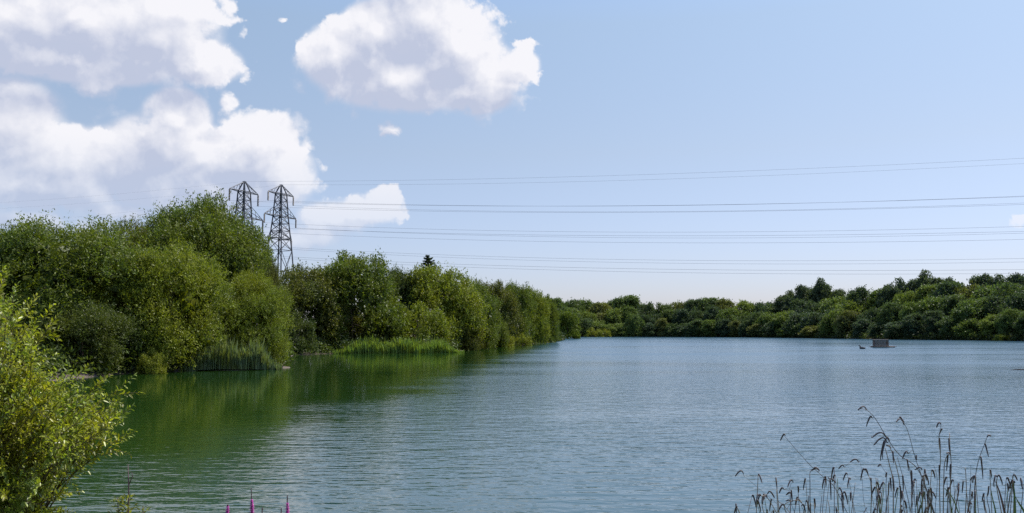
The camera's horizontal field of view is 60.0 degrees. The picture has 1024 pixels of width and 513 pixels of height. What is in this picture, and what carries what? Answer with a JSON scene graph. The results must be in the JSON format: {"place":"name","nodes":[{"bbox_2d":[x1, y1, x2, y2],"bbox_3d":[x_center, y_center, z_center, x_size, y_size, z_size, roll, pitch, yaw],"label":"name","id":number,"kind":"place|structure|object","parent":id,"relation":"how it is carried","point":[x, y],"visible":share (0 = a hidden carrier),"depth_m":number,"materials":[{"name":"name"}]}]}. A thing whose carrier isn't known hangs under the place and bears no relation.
{"place":"outdoors","nodes":[
{"label":"outdoors","id":0,"kind":"place"},
{"bbox_2d":[0,0,1023,330],"label":"sky","id":1,"kind":"structure","parent":0,"point":[330,101],"materials":[{"name":"blue"}]},
{"bbox_2d":[35,334,1023,380],"bbox_3d":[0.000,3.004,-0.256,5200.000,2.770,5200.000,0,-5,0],"label":"ground","id":2,"kind":"structure","parent":0,"point":[94,375],"depth_m":59.78,"materials":[{"name":"plant"}]},
{"bbox_2d":[0,265,145,512],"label":"willow bush","id":3,"kind":"object","parent":2,"relation":"on","point":[37,445],"visible":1,"depth_m":7.54,"materials":[{"name":"green plant"}]},
{"bbox_2d":[29,296,143,370],"bbox_3d":[-25.898,4.837,54.206,6.413,4.807,6.346,-1,-5,12],"label":"sallow bush","id":4,"kind":"object","parent":2,"relation":"on","point":[88,325],"visible":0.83,"depth_m":53.06,"materials":[{"name":"green plant"}]},
{"bbox_2d":[0,209,185,357],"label":"willow tree","id":5,"kind":"object","parent":2,"relation":"on","point":[61,274],"visible":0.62,"depth_m":56.33,"materials":[{"name":"green plant"}]},
{"bbox_2d":[93,213,158,249],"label":"willow tree","id":6,"kind":"object","parent":2,"relation":"on","point":[135,228],"visible":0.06,"depth_m":73.35,"materials":[{"name":"green plant"}]},
{"bbox_2d":[114,469,138,512],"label":"leafy shoot","id":7,"kind":"object","parent":2,"relation":"on","point":[129,496],"visible":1,"depth_m":6.86,"materials":[{"name":"green plant"}]},
{"bbox_2d":[98,312,164,369],"bbox_3d":[-25.009,5.508,57.826,5.362,4.067,5.306,-2,-5,20],"label":"sallow bush","id":8,"kind":"object","parent":2,"relation":"on","point":[135,342],"visible":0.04,"depth_m":56.89,"materials":[{"name":"green plant"}]},
{"bbox_2d":[133,345,168,373],"bbox_3d":[-22.446,6.717,55.657,2.089,2.314,2.103,-4,-6,36],"label":"shrub","id":9,"kind":"object","parent":2,"relation":"on","point":[150,364],"visible":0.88,"depth_m":55.18,"materials":[{"name":"green plant"}]},
{"bbox_2d":[79,234,244,369],"bbox_3d":[-23.911,3.105,60.045,11.128,9.491,10.807,1,-5,-16],"label":"willow tree","id":10,"kind":"object","parent":2,"relation":"on","point":[197,292],"visible":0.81,"depth_m":58.01,"materials":[{"name":"green plant"}]},
{"bbox_2d":[112,186,275,337],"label":"willow tree","id":11,"kind":"object","parent":2,"relation":"on","point":[213,226],"visible":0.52,"depth_m":73.56,"materials":[{"name":"green plant"}]},
{"bbox_2d":[225,181,263,231],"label":"pylon","id":12,"kind":"object","parent":2,"relation":"on","point":[243,206],"visible":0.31,"depth_m":254.28,"materials":[{"name":"metal"}]},
{"bbox_2d":[261,204,1023,212],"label":"power cable","id":13,"kind":"object","parent":12,"relation":"hanging from","point":[620,212],"visible":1,"depth_m":223.25,"materials":[{"name":"metal"}]},
{"bbox_2d":[282,256,1023,270],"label":"power cable","id":14,"kind":"object","parent":12,"relation":"hanging from","point":[695,269],"visible":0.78,"depth_m":191.96,"materials":[{"name":"metal"}]},
{"bbox_2d":[209,267,298,362],"bbox_3d":[-19.520,4.398,65.627,7.606,7.507,7.040,-2,-5,21],"label":"willow tree","id":15,"kind":"object","parent":2,"relation":"on","point":[255,297],"visible":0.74,"depth_m":64.45,"materials":[{"name":"green plant"}]},
{"bbox_2d":[234,245,283,338],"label":"willow tree","id":16,"kind":"object","parent":2,"relation":"on","point":[274,273],"visible":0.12,"depth_m":83.58,"materials":[{"name":"green plant"}]},
{"bbox_2d":[263,184,296,277],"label":"pylon","id":17,"kind":"object","parent":2,"relation":"on","point":[280,215],"visible":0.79,"depth_m":271.52,"materials":[{"name":"metal"}]},
{"bbox_2d":[13,333,560,379],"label":"undergrowth","id":18,"kind":"object","parent":2,"relation":"on","point":[327,348],"visible":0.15,"depth_m":55.24,"materials":[{"name":"green plant"}]},
{"bbox_2d":[281,311,319,352],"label":"bush","id":19,"kind":"object","parent":2,"relation":"on","point":[302,333],"visible":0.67,"depth_m":103.21,"materials":[{"name":"green plant"}]},
{"bbox_2d":[276,257,354,346],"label":"willow tree","id":20,"kind":"object","parent":2,"relation":"on","point":[307,293],"visible":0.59,"depth_m":109.28,"materials":[{"name":"green plant"}]},
{"bbox_2d":[308,318,356,344],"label":"willow tree","id":21,"kind":"object","parent":2,"relation":"on","point":[348,326],"visible":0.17,"depth_m":114.88,"materials":[{"name":"green plant"}]},
{"bbox_2d":[304,248,414,345],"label":"willow tree","id":22,"kind":"object","parent":2,"relation":"on","point":[370,286],"visible":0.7,"depth_m":112.72,"materials":[{"name":"green plant"}]},
{"bbox_2d":[353,311,400,342],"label":"willow tree","id":23,"kind":"object","parent":2,"relation":"on","point":[360,331],"visible":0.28,"depth_m":115.65,"materials":[{"name":"green plant"}]},
{"bbox_2d":[376,262,426,337],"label":"willow tree","id":24,"kind":"object","parent":2,"relation":"on","point":[403,284],"visible":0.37,"depth_m":126.70,"materials":[{"name":"green plant"}]},
{"bbox_2d":[398,297,453,344],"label":"willow tree","id":25,"kind":"object","parent":2,"relation":"on","point":[436,320],"visible":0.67,"depth_m":118.35,"materials":[{"name":"green plant"}]},
{"bbox_2d":[400,261,491,347],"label":"willow tree","id":26,"kind":"object","parent":2,"relation":"on","point":[442,290],"visible":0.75,"depth_m":125.97,"materials":[{"name":"green plant"}]},
{"bbox_2d":[452,313,485,349],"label":"willow tree","id":27,"kind":"object","parent":2,"relation":"on","point":[473,345],"visible":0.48,"depth_m":125.85,"materials":[{"name":"green plant"}]},
{"bbox_2d":[444,275,503,348],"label":"willow tree","id":28,"kind":"object","parent":2,"relation":"on","point":[493,324],"visible":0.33,"depth_m":138.81,"materials":[{"name":"green plant"}]},
{"bbox_2d":[490,319,510,346],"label":"willow tree","id":29,"kind":"object","parent":2,"relation":"on","point":[504,339],"visible":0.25,"depth_m":152.40,"materials":[{"name":"green plant"}]},
{"bbox_2d":[481,278,526,342],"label":"willow tree","id":30,"kind":"object","parent":2,"relation":"on","point":[510,311],"visible":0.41,"depth_m":158.26,"materials":[{"name":"green plant"}]},
{"bbox_2d":[504,279,537,343],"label":"willow tree","id":31,"kind":"object","parent":2,"relation":"on","point":[527,307],"visible":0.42,"depth_m":176.32,"materials":[{"name":"green plant"}]},
{"bbox_2d":[524,284,552,343],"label":"willow tree","id":32,"kind":"object","parent":2,"relation":"on","point":[543,327],"visible":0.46,"depth_m":192.96,"materials":[{"name":"green plant"}]},
{"bbox_2d":[543,293,561,341],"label":"willow tree","id":33,"kind":"object","parent":2,"relation":"on","point":[554,312],"visible":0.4,"depth_m":210.23,"materials":[{"name":"green plant"}]},
{"bbox_2d":[556,309,581,338],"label":"broadleaf tree","id":34,"kind":"object","parent":2,"relation":"on","point":[568,319],"visible":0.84,"depth_m":341.57,"materials":[{"name":"green plant"}]},
{"bbox_2d":[586,301,611,322],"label":"broadleaf tree","id":35,"kind":"object","parent":2,"relation":"on","point":[598,307],"visible":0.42,"depth_m":496.42,"materials":[{"name":"green plant"}]},
{"bbox_2d":[604,307,624,324],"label":"broadleaf tree","id":36,"kind":"object","parent":2,"relation":"on","point":[614,315],"visible":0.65,"depth_m":481.87,"materials":[{"name":"green plant"}]},
{"bbox_2d":[612,322,636,336],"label":"broadleaf tree","id":37,"kind":"object","parent":2,"relation":"on","point":[622,326],"visible":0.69,"depth_m":471.23,"materials":[{"name":"green plant"}]},
{"bbox_2d":[615,294,644,313],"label":"broadleaf tree","id":38,"kind":"object","parent":2,"relation":"on","point":[632,300],"visible":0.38,"depth_m":499.10,"materials":[{"name":"green plant"}]},
{"bbox_2d":[624,312,645,336],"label":"broadleaf tree","id":39,"kind":"object","parent":2,"relation":"on","point":[637,322],"visible":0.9,"depth_m":470.31,"materials":[{"name":"green plant"}]},
{"bbox_2d":[636,301,655,315],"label":"broadleaf tree","id":40,"kind":"object","parent":2,"relation":"on","point":[648,308],"visible":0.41,"depth_m":491.35,"materials":[{"name":"green plant"}]},
{"bbox_2d":[638,322,657,336],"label":"broadleaf tree","id":41,"kind":"object","parent":2,"relation":"on","point":[647,332],"visible":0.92,"depth_m":470.14,"materials":[{"name":"green plant"}]},
{"bbox_2d":[655,317,668,336],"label":"broadleaf tree","id":42,"kind":"object","parent":2,"relation":"on","point":[661,323],"visible":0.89,"depth_m":469.22,"materials":[{"name":"green plant"}]},
{"bbox_2d":[670,309,690,330],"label":"broadleaf tree","id":43,"kind":"object","parent":2,"relation":"on","point":[679,316],"visible":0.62,"depth_m":469.95,"materials":[{"name":"green plant"}]},
{"bbox_2d":[674,322,698,336],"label":"broadleaf tree","id":44,"kind":"object","parent":2,"relation":"on","point":[681,329],"visible":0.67,"depth_m":458.76,"materials":[{"name":"green plant"}]},
{"bbox_2d":[684,298,704,312],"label":"broadleaf tree","id":45,"kind":"object","parent":2,"relation":"on","point":[691,304],"visible":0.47,"depth_m":479.85,"materials":[{"name":"green plant"}]},
{"bbox_2d":[686,318,709,336],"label":"broadleaf tree","id":46,"kind":"object","parent":2,"relation":"on","point":[695,324],"visible":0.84,"depth_m":455.99,"materials":[{"name":"green plant"}]},
{"bbox_2d":[699,319,719,336],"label":"broadleaf tree","id":47,"kind":"object","parent":2,"relation":"on","point":[710,324],"visible":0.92,"depth_m":451.19,"materials":[{"name":"green plant"}]},
{"bbox_2d":[702,304,720,330],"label":"broadleaf tree","id":48,"kind":"object","parent":2,"relation":"on","point":[711,312],"visible":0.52,"depth_m":460.83,"materials":[{"name":"green plant"}]},
{"bbox_2d":[712,318,730,336],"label":"broadleaf tree","id":49,"kind":"object","parent":2,"relation":"on","point":[721,324],"visible":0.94,"depth_m":446.13,"materials":[{"name":"green plant"}]},
{"bbox_2d":[715,297,734,318],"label":"broadleaf tree","id":50,"kind":"object","parent":2,"relation":"on","point":[722,303],"visible":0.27,"depth_m":470.85,"materials":[{"name":"green plant"}]},
{"bbox_2d":[715,307,737,330],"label":"broadleaf tree","id":51,"kind":"object","parent":2,"relation":"on","point":[728,313],"visible":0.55,"depth_m":451.57,"materials":[{"name":"green plant"}]},
{"bbox_2d":[731,299,754,315],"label":"broadleaf tree","id":52,"kind":"object","parent":2,"relation":"on","point":[742,306],"visible":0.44,"depth_m":455.86,"materials":[{"name":"green plant"}]},
{"bbox_2d":[734,470,801,512],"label":"sedge plant","id":53,"kind":"object","parent":2,"relation":"on","point":[757,503],"visible":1,"depth_m":6.47,"materials":[{"name":"plant"}]},
{"bbox_2d":[754,311,787,333],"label":"broadleaf tree","id":54,"kind":"object","parent":2,"relation":"on","point":[766,318],"visible":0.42,"depth_m":422.96,"materials":[{"name":"green plant"}]},
{"bbox_2d":[760,321,784,336],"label":"broadleaf tree","id":55,"kind":"object","parent":2,"relation":"on","point":[767,328],"visible":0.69,"depth_m":410.46,"materials":[{"name":"green plant"}]},
{"bbox_2d":[772,289,794,311],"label":"poplar tree","id":56,"kind":"object","parent":2,"relation":"on","point":[780,304],"visible":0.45,"depth_m":426.99,"materials":[{"name":"green plant"}]},
{"bbox_2d":[771,309,796,332],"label":"broadleaf tree","id":57,"kind":"object","parent":2,"relation":"on","point":[779,318],"visible":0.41,"depth_m":406.73,"materials":[{"name":"green plant"}]},
{"bbox_2d":[544,331,1023,341],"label":"undergrowth","id":58,"kind":"object","parent":2,"relation":"on","point":[925,336],"visible":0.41,"depth_m":299.89,"materials":[{"name":"green plant"}]},
{"bbox_2d":[781,311,810,335],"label":"broadleaf tree","id":59,"kind":"object","parent":2,"relation":"on","point":[795,317],"visible":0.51,"depth_m":393.36,"materials":[{"name":"green plant"}]},
{"bbox_2d":[788,297,808,312],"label":"broadleaf tree","id":60,"kind":"object","parent":2,"relation":"on","point":[798,305],"visible":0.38,"depth_m":409.75,"materials":[{"name":"green plant"}]},
{"bbox_2d":[793,284,820,303],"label":"poplar tree","id":61,"kind":"object","parent":2,"relation":"on","point":[802,292],"visible":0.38,"depth_m":422.80,"materials":[{"name":"green plant"}]},
{"bbox_2d":[795,325,821,337],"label":"broadleaf tree","id":62,"kind":"object","parent":2,"relation":"on","point":[808,330],"visible":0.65,"depth_m":375.75,"materials":[{"name":"green plant"}]},
{"bbox_2d":[797,310,824,335],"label":"broadleaf tree","id":63,"kind":"object","parent":2,"relation":"on","point":[809,320],"visible":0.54,"depth_m":382.41,"materials":[{"name":"green plant"}]},
{"bbox_2d":[780,434,847,512],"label":"sedge plant","id":64,"kind":"object","parent":2,"relation":"on","point":[841,494],"visible":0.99,"depth_m":6.48,"materials":[{"name":"plant"}]},
{"bbox_2d":[808,276,833,302],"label":"poplar tree","id":65,"kind":"object","parent":2,"relation":"on","point":[822,287],"visible":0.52,"depth_m":421.02,"materials":[{"name":"green plant"}]},
{"bbox_2d":[818,313,835,334],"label":"broadleaf tree","id":66,"kind":"object","parent":2,"relation":"on","point":[826,323],"visible":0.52,"depth_m":362.25,"materials":[{"name":"green plant"}]},
{"bbox_2d":[814,295,845,312],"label":"broadleaf tree","id":67,"kind":"object","parent":2,"relation":"on","point":[836,302],"visible":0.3,"depth_m":384.19,"materials":[{"name":"green plant"}]},
{"bbox_2d":[832,308,860,337],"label":"broadleaf tree","id":68,"kind":"object","parent":2,"relation":"on","point":[840,321],"visible":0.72,"depth_m":347.95,"materials":[{"name":"green plant"}]},
{"bbox_2d":[827,300,869,333],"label":"broadleaf tree","id":69,"kind":"object","parent":2,"relation":"on","point":[851,305],"visible":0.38,"depth_m":353.29,"materials":[{"name":"green plant"}]},
{"bbox_2d":[842,284,870,330],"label":"broadleaf tree","id":70,"kind":"object","parent":2,"relation":"on","point":[860,295],"visible":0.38,"depth_m":356.69,"materials":[{"name":"green plant"}]},
{"bbox_2d":[832,458,886,512],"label":"sedge plant","id":71,"kind":"object","parent":2,"relation":"on","point":[875,488],"visible":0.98,"depth_m":6.67,"materials":[{"name":"plant"}]},
{"bbox_2d":[850,317,875,336],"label":"broadleaf tree","id":72,"kind":"object","parent":2,"relation":"on","point":[860,324],"visible":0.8,"depth_m":335.99,"materials":[{"name":"green plant"}]},
{"bbox_2d":[856,307,877,328],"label":"broadleaf tree","id":73,"kind":"object","parent":2,"relation":"on","point":[871,314],"visible":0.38,"depth_m":340.27,"materials":[{"name":"green plant"}]},
{"bbox_2d":[866,287,885,322],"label":"broadleaf tree","id":74,"kind":"object","parent":2,"relation":"on","point":[873,300],"visible":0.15,"depth_m":351.97,"materials":[{"name":"green plant"}]},
{"bbox_2d":[866,322,886,337],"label":"broadleaf tree","id":75,"kind":"object","parent":2,"relation":"on","point":[876,326],"visible":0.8,"depth_m":321.36,"materials":[{"name":"green plant"}]},
{"bbox_2d":[874,300,903,332],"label":"broadleaf tree","id":76,"kind":"object","parent":2,"relation":"on","point":[888,312],"visible":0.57,"depth_m":322.44,"materials":[{"name":"green plant"}]},
{"bbox_2d":[875,277,908,307],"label":"poplar tree","id":77,"kind":"object","parent":2,"relation":"on","point":[887,292],"visible":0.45,"depth_m":342.91,"materials":[{"name":"green plant"}]},
{"bbox_2d":[881,320,911,338],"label":"broadleaf tree","id":78,"kind":"object","parent":2,"relation":"on","point":[892,328],"visible":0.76,"depth_m":307.29,"materials":[{"name":"green plant"}]},
{"bbox_2d":[858,406,934,512],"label":"sedge plant","id":79,"kind":"object","parent":2,"relation":"on","point":[930,495],"visible":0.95,"depth_m":6.49,"materials":[{"name":"plant"}]},
{"bbox_2d":[891,289,920,320],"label":"broadleaf tree","id":80,"kind":"object","parent":2,"relation":"on","point":[904,297],"visible":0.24,"depth_m":329.14,"materials":[{"name":"green plant"}]},
{"bbox_2d":[898,299,925,329],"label":"broadleaf tree","id":81,"kind":"object","parent":2,"relation":"on","point":[907,309],"visible":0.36,"depth_m":310.04,"materials":[{"name":"green plant"}]},
{"bbox_2d":[898,312,927,335],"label":"broadleaf tree","id":82,"kind":"object","parent":2,"relation":"on","point":[912,320],"visible":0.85,"depth_m":301.81,"materials":[{"name":"green plant"}]},
{"bbox_2d":[915,282,938,301],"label":"broadleaf tree","id":83,"kind":"object","parent":2,"relation":"on","point":[922,291],"visible":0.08,"depth_m":325.23,"materials":[{"name":"green plant"}]},
{"bbox_2d":[915,269,947,290],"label":"poplar tree","id":84,"kind":"object","parent":2,"relation":"on","point":[923,279],"visible":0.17,"depth_m":339.10,"materials":[{"name":"green plant"}]},
{"bbox_2d":[912,295,951,326],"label":"broadleaf tree","id":85,"kind":"object","parent":2,"relation":"on","point":[930,303],"visible":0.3,"depth_m":305.31,"materials":[{"name":"green plant"}]},
{"bbox_2d":[920,310,944,335],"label":"broadleaf tree","id":86,"kind":"object","parent":2,"relation":"on","point":[930,318],"visible":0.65,"depth_m":294.39,"materials":[{"name":"green plant"}]},
{"bbox_2d":[907,422,958,512],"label":"sedge plant","id":87,"kind":"object","parent":2,"relation":"on","point":[950,471],"visible":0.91,"depth_m":6.49,"materials":[{"name":"plant"}]},
{"bbox_2d":[927,279,968,297],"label":"broadleaf tree","id":88,"kind":"object","parent":2,"relation":"on","point":[943,288],"visible":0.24,"depth_m":312.14,"materials":[{"name":"green plant"}]},
{"bbox_2d":[934,315,963,336],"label":"broadleaf tree","id":89,"kind":"object","parent":2,"relation":"on","point":[944,324],"visible":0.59,"depth_m":286.37,"materials":[{"name":"green plant"}]},
{"bbox_2d":[935,293,966,318],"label":"broadleaf tree","id":90,"kind":"object","parent":2,"relation":"on","point":[952,300],"visible":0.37,"depth_m":298.17,"materials":[{"name":"green plant"}]},
{"bbox_2d":[943,434,990,512],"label":"sedge plant","id":91,"kind":"object","parent":2,"relation":"on","point":[970,494],"visible":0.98,"depth_m":6.49,"materials":[{"name":"plant"}]},
{"bbox_2d":[953,281,982,318],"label":"broadleaf tree","id":92,"kind":"object","parent":2,"relation":"on","point":[968,295],"visible":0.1,"depth_m":305.94,"materials":[{"name":"green plant"}]},
{"bbox_2d":[951,317,986,338],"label":"broadleaf tree","id":93,"kind":"object","parent":2,"relation":"on","point":[968,323],"visible":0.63,"depth_m":278.12,"materials":[{"name":"green plant"}]},
{"bbox_2d":[951,295,987,332],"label":"broadleaf tree","id":94,"kind":"object","parent":2,"relation":"on","point":[967,308],"visible":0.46,"depth_m":282.86,"materials":[{"name":"green plant"}]},
{"bbox_2d":[967,272,994,292],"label":"poplar tree","id":95,"kind":"object","parent":2,"relation":"on","point":[987,278],"visible":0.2,"depth_m":307.72,"materials":[{"name":"green plant"}]},
{"bbox_2d":[970,281,1006,318],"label":"broadleaf tree","id":96,"kind":"object","parent":2,"relation":"on","point":[986,290],"visible":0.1,"depth_m":295.47,"materials":[{"name":"green plant"}]},
{"bbox_2d":[973,294,1007,330],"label":"broadleaf tree","id":97,"kind":"object","parent":2,"relation":"on","point":[993,303],"visible":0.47,"depth_m":279.06,"materials":[{"name":"green plant"}]},
{"bbox_2d":[978,313,1010,337],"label":"broadleaf tree","id":98,"kind":"object","parent":2,"relation":"on","point":[990,319],"visible":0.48,"depth_m":269.86,"materials":[{"name":"green plant"}]},
{"bbox_2d":[967,469,1023,512],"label":"sedge plant","id":99,"kind":"object","parent":2,"relation":"on","point":[1010,486],"visible":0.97,"depth_m":6.43,"materials":[{"name":"plant"}]},
{"bbox_2d":[988,278,1023,309],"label":"broadleaf tree","id":100,"kind":"object","parent":2,"relation":"on","point":[1010,288],"visible":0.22,"depth_m":284.29,"materials":[{"name":"green plant"}]},
{"bbox_2d":[993,307,1023,335],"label":"broadleaf tree","id":101,"kind":"object","parent":2,"relation":"on","point":[1004,319],"visible":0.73,"depth_m":262.31,"materials":[{"name":"green plant"}]},
{"bbox_2d":[995,291,1023,330],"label":"broadleaf tree","id":102,"kind":"object","parent":2,"relation":"on","point":[1015,300],"visible":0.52,"depth_m":267.85,"materials":[{"name":"green plant"}]},
{"bbox_2d":[1012,311,1023,335],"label":"broadleaf tree","id":103,"kind":"object","parent":2,"relation":"on","point":[1018,324],"visible":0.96,"depth_m":256.77,"materials":[{"name":"green plant"}]},
{"bbox_2d":[40,337,1023,512],"bbox_3d":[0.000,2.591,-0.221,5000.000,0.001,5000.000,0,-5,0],"label":"water","id":104,"kind":"structure","parent":0,"point":[638,425],"depth_m":23.73,"materials":[{"name":"liquid"}]},
{"bbox_2d":[182,331,282,370],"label":"reeds","id":105,"kind":"object","parent":104,"relation":"in","point":[251,356],"visible":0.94,"depth_m":60.41,"materials":[{"name":"plant"}]},
{"bbox_2d":[332,335,463,353],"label":"reeds","id":106,"kind":"object","parent":104,"relation":"on","point":[364,346],"visible":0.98,"depth_m":109.03,"materials":[{"name":"plant"}]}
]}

